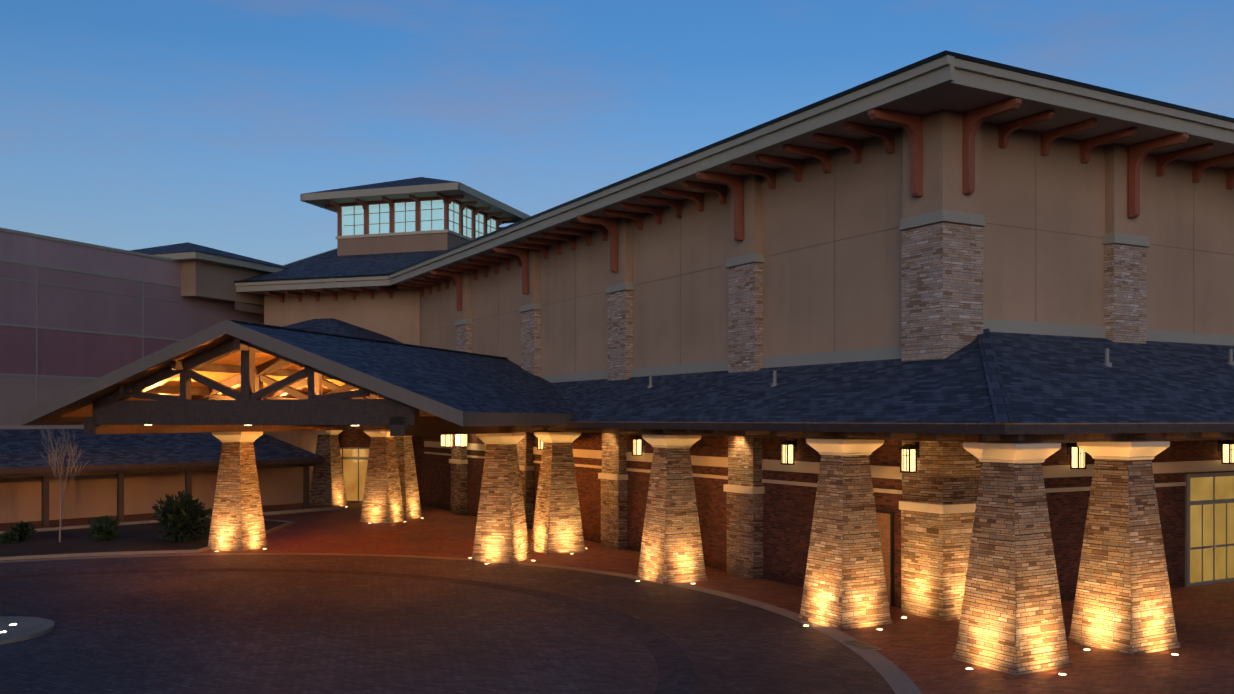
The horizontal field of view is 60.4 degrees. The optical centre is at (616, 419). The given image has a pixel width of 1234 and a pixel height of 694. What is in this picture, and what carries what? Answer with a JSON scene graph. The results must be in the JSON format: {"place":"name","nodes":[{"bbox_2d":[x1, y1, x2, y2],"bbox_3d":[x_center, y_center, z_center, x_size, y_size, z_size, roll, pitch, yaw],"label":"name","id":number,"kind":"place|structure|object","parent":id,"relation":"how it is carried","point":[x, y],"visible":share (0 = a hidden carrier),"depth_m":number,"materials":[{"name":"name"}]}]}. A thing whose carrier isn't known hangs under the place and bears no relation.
{"place":"outdoors","nodes":[
{"label":"outdoors","id":0,"kind":"place"},
{"bbox_2d":[0,616,54,644],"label":"traffic island","id":1,"kind":"structure","parent":0,"point":[13,629],"depth_m":22.62,"materials":[{"name":"concrete"}]},
{"bbox_2d":[0,425,344,532],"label":"wall","id":2,"kind":"structure","parent":0,"point":[86,498],"depth_m":48.59,"materials":[{"name":"beige paint"}]},
{"bbox_2d":[129,242,287,305],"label":"rooftop structure","id":3,"kind":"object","parent":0,"point":[210,274],"depth_m":56.94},
{"bbox_2d":[338,430,421,503],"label":"entrance wall","id":4,"kind":"structure","parent":0,"point":[354,445],"depth_m":57.67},
{"bbox_2d":[0,553,922,693],"bbox_3d":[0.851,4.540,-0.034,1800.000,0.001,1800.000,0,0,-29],"label":"ground","id":5,"kind":"structure","parent":0,"point":[225,633],"depth_m":22.34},
{"bbox_2d":[0,227,263,424],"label":"building wall","id":6,"kind":"structure","parent":5,"relation":"on","point":[74,314],"depth_m":49.83,"materials":[{"name":"purple paint"}]},
{"bbox_2d":[0,517,294,560],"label":"curb","id":7,"kind":"structure","parent":5,"relation":"on","point":[124,552],"depth_m":35.59,"materials":[{"name":"concrete"}]},
{"bbox_2d":[0,519,287,556],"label":"planting bed","id":8,"kind":"object","parent":7,"relation":"on","point":[138,537],"visible":0.42,"depth_m":38.52,"materials":[{"name":"brown soil"}]},
{"bbox_2d":[0,530,19,543],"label":"shrub","id":9,"kind":"object","parent":8,"relation":"on","point":[8,537],"visible":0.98,"depth_m":38.19,"materials":[{"name":"green plant"}]},
{"bbox_2d":[10,520,37,541],"bbox_3d":[-21.914,4.154,39.053,0.973,0.870,0.888,0,0,-29],"label":"shrub","id":10,"kind":"object","parent":8,"relation":"on","point":[23,530],"visible":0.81,"depth_m":38.95,"materials":[{"name":"green plant"}]},
{"bbox_2d":[39,425,89,541],"bbox_3d":[-20.604,2.295,39.021,1.439,4.392,2.101,0,0,3],"label":"bare tree","id":11,"kind":"object","parent":8,"relation":"on","point":[54,459],"visible":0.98,"depth_m":38.85,"materials":[{"name":"brown plant"}]},
{"bbox_2d":[88,515,118,540],"bbox_3d":[-19.027,4.072,39.316,1.135,1.102,1.254,0,0,-29],"label":"shrub","id":12,"kind":"object","parent":8,"relation":"on","point":[106,525],"visible":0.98,"depth_m":39.14,"materials":[{"name":"green plant"}]},
{"bbox_2d":[152,488,211,542],"bbox_3d":[-16.069,3.601,39.175,2.146,2.130,2.019,0,0,-29],"label":"shrub","id":13,"kind":"object","parent":8,"relation":"on","point":[185,524],"visible":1,"depth_m":38.89,"materials":[{"name":"green plant"}]},
{"bbox_2d":[0,463,315,526],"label":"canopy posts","id":14,"kind":"object","parent":5,"relation":"on","point":[120,494],"visible":0.38,"depth_m":45.59,"materials":[{"name":"brown wood"}]},
{"bbox_2d":[0,429,324,473],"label":"canopy roof","id":15,"kind":"structure","parent":14,"relation":"on","point":[21,450],"depth_m":46.57,"materials":[{"name":"grey tile"}]},
{"bbox_2d":[0,568,695,693],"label":"pavement border","id":16,"kind":"object","parent":5,"relation":"on","point":[676,672],"visible":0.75,"depth_m":24.49,"materials":[{"name":"red concrete"}]},
{"bbox_2d":[0,553,921,693],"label":"concrete plaza band","id":17,"kind":"object","parent":5,"relation":"on","point":[898,680],"visible":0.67,"depth_m":25.39,"materials":[{"name":"concrete"}]},
{"bbox_2d":[146,553,177,555],"bbox_3d":[-15.263,4.530,35.525,0.900,0.012,0.440,0,0,-9],"label":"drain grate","id":18,"kind":"object","parent":17,"relation":"on","point":[162,554],"visible":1,"depth_m":35.47,"materials":[{"name":"metal"}]},
{"bbox_2d":[839,640,880,650],"bbox_3d":[4.876,4.530,21.239,0.440,0.012,0.900,0,0,-19],"label":"drain grate","id":19,"kind":"object","parent":17,"relation":"on","point":[860,645],"visible":0.98,"depth_m":21.20,"materials":[{"name":"metal"}]},
{"bbox_2d":[178,502,1233,693],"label":"walkway pavers","id":20,"kind":"object","parent":5,"relation":"on","point":[919,651],"visible":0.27,"depth_m":23.30,"materials":[{"name":"red brick"}]},
{"bbox_2d":[207,432,268,551],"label":"stone column","id":21,"kind":"structure","parent":20,"relation":"on","point":[237,521],"depth_m":36.89,"materials":[{"name":"beige stone"}]},
{"bbox_2d":[84,336,542,435],"bbox_3d":[-7.139,-0.969,39.760,22.500,2.817,10.840,0,0,-72],"label":"truss","id":22,"kind":"object","parent":21,"relation":"on","point":[275,405],"visible":0.48,"depth_m":29.87,"materials":[{"name":"brown wood"}]},
{"bbox_2d":[309,430,347,505],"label":"stone column","id":23,"kind":"structure","parent":20,"relation":"on","point":[327,485],"depth_m":54.67,"materials":[{"name":"beige stone"}]},
{"bbox_2d":[359,429,405,523],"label":"stone column","id":24,"kind":"structure","parent":20,"relation":"on","point":[382,500],"depth_m":46.70,"materials":[{"name":"beige stone"}]},
{"bbox_2d":[394,436,423,519],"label":"stone column","id":25,"kind":"structure","parent":20,"relation":"on","point":[408,476],"depth_m":48.40,"materials":[{"name":"beige stone"}]},
{"bbox_2d":[468,433,535,563],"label":"stone column","id":26,"kind":"structure","parent":20,"relation":"on","point":[501,534],"depth_m":33.78,"materials":[{"name":"beige stone"}]},
{"bbox_2d":[529,432,588,553],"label":"stone column","id":27,"kind":"structure","parent":20,"relation":"on","point":[557,526],"depth_m":36.17,"materials":[{"name":"beige stone"}]},
{"bbox_2d":[634,435,707,583],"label":"stone column","id":28,"kind":"structure","parent":20,"relation":"on","point":[671,550],"depth_m":29.72,"materials":[{"name":"beige stone"}]},
{"bbox_2d":[424,432,1233,620],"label":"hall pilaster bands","id":29,"kind":"object","parent":20,"relation":"on","point":[939,493],"visible":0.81,"depth_m":28.17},
{"bbox_2d":[537,436,1233,472],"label":"wall lanterns","id":30,"kind":"object","parent":29,"relation":"on","point":[909,454],"depth_m":28.59,"materials":[{"name":"beige glass"}]},
{"bbox_2d":[798,439,892,630],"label":"stone column","id":31,"kind":"structure","parent":20,"relation":"on","point":[845,588],"depth_m":23.36,"materials":[{"name":"beige stone"}]},
{"bbox_2d":[952,442,1071,675],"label":"stone column","id":32,"kind":"structure","parent":20,"relation":"on","point":[1011,620],"depth_m":19.36,"materials":[{"name":"beige stone"}]},
{"bbox_2d":[532,427,1233,442],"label":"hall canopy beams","id":33,"kind":"structure","parent":32,"relation":"on","point":[1028,438],"depth_m":21.95,"materials":[{"name":"brown wood"}]},
{"bbox_2d":[1067,441,1180,655],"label":"stone column","id":34,"kind":"structure","parent":20,"relation":"on","point":[1123,602],"depth_m":20.96,"materials":[{"name":"beige stone"}]},
{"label":"entrance","id":35,"kind":"object","parent":20,"relation":"on","visible":0},
{"bbox_2d":[283,318,400,342],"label":"roof","id":36,"kind":"structure","parent":35,"relation":"on","point":[332,326],"depth_m":54.71,"materials":[{"name":"tile"}]},
{"bbox_2d":[440,434,467,446],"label":"wall lights","id":37,"kind":"object","parent":35,"relation":"hanging from","point":[461,440],"visible":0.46,"depth_m":48.85,"materials":[{"name":"white glass"}]},
{"bbox_2d":[420,122,1233,607],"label":"hall walls","id":38,"kind":"structure","parent":5,"relation":"on","point":[832,262],"depth_m":28.74,"materials":[{"name":"beige paint"}]},
{"bbox_2d":[22,320,575,426],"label":"canopy roof","id":39,"kind":"structure","parent":38,"relation":"on","point":[461,388],"depth_m":30.41,"materials":[{"name":"tile"}]},
{"bbox_2d":[264,289,419,345],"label":"diagonal block walls","id":40,"kind":"structure","parent":38,"relation":"attached to","point":[397,317],"depth_m":57.62,"materials":[{"name":"beige paint"}]},
{"bbox_2d":[266,286,392,302],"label":"roof brackets","id":41,"kind":"object","parent":40,"relation":"attached to","point":[352,293],"visible":0.98,"depth_m":57.54,"materials":[{"name":"brown wood"}]},
{"bbox_2d":[235,227,502,313],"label":"hall roof","id":42,"kind":"structure","parent":38,"relation":"on","point":[329,264],"depth_m":59.79,"materials":[{"name":"grey tile"}]},
{"bbox_2d":[234,50,1233,294],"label":"roof","id":43,"kind":"structure","parent":42,"relation":"attached to","point":[953,81],"depth_m":25.80,"materials":[{"name":"brown wood"}]},
{"bbox_2d":[300,177,529,255],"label":"cupola","id":44,"kind":"object","parent":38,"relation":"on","point":[417,214],"visible":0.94,"depth_m":63.31,"materials":[{"name":"beige paint"}]},
{"bbox_2d":[454,109,1149,380],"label":"stone pilasters","id":45,"kind":"object","parent":38,"relation":"attached to","point":[942,223],"visible":0.77,"depth_m":26.90,"materials":[{"name":"stone"}]},
{"bbox_2d":[397,97,1233,310],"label":"roof brackets","id":46,"kind":"object","parent":38,"relation":"attached to","point":[972,122],"visible":1,"depth_m":27.79,"materials":[{"name":"brown wood"}]},
{"bbox_2d":[531,329,1233,434],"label":"lower roof","id":47,"kind":"structure","parent":38,"relation":"attached to","point":[987,381],"depth_m":23.82,"materials":[{"name":"tile"}]},
{"bbox_2d":[647,348,1233,387],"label":"roof vents","id":48,"kind":"object","parent":47,"relation":"on","point":[1106,363],"visible":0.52,"depth_m":27.35,"materials":[{"name":"metal"}]},
{"bbox_2d":[876,509,893,606],"bbox_3d":[6.378,3.380,26.091,0.140,2.320,1.120,0,0,-29],"label":"service door","id":49,"kind":"structure","parent":38,"relation":"attached to","point":[885,519],"depth_m":25.70,"materials":[{"name":"brown wood"}]},
{"bbox_2d":[1185,472,1233,586],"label":"window","id":50,"kind":"structure","parent":38,"relation":"attached to","point":[1209,528],"depth_m":29.15,"materials":[{"name":"beige glass"}]},
{"bbox_2d":[0,0,1233,264],"label":"sky","id":51,"kind":"structure","parent":0,"point":[128,125],"materials":[{"name":"blue"}]}
]}

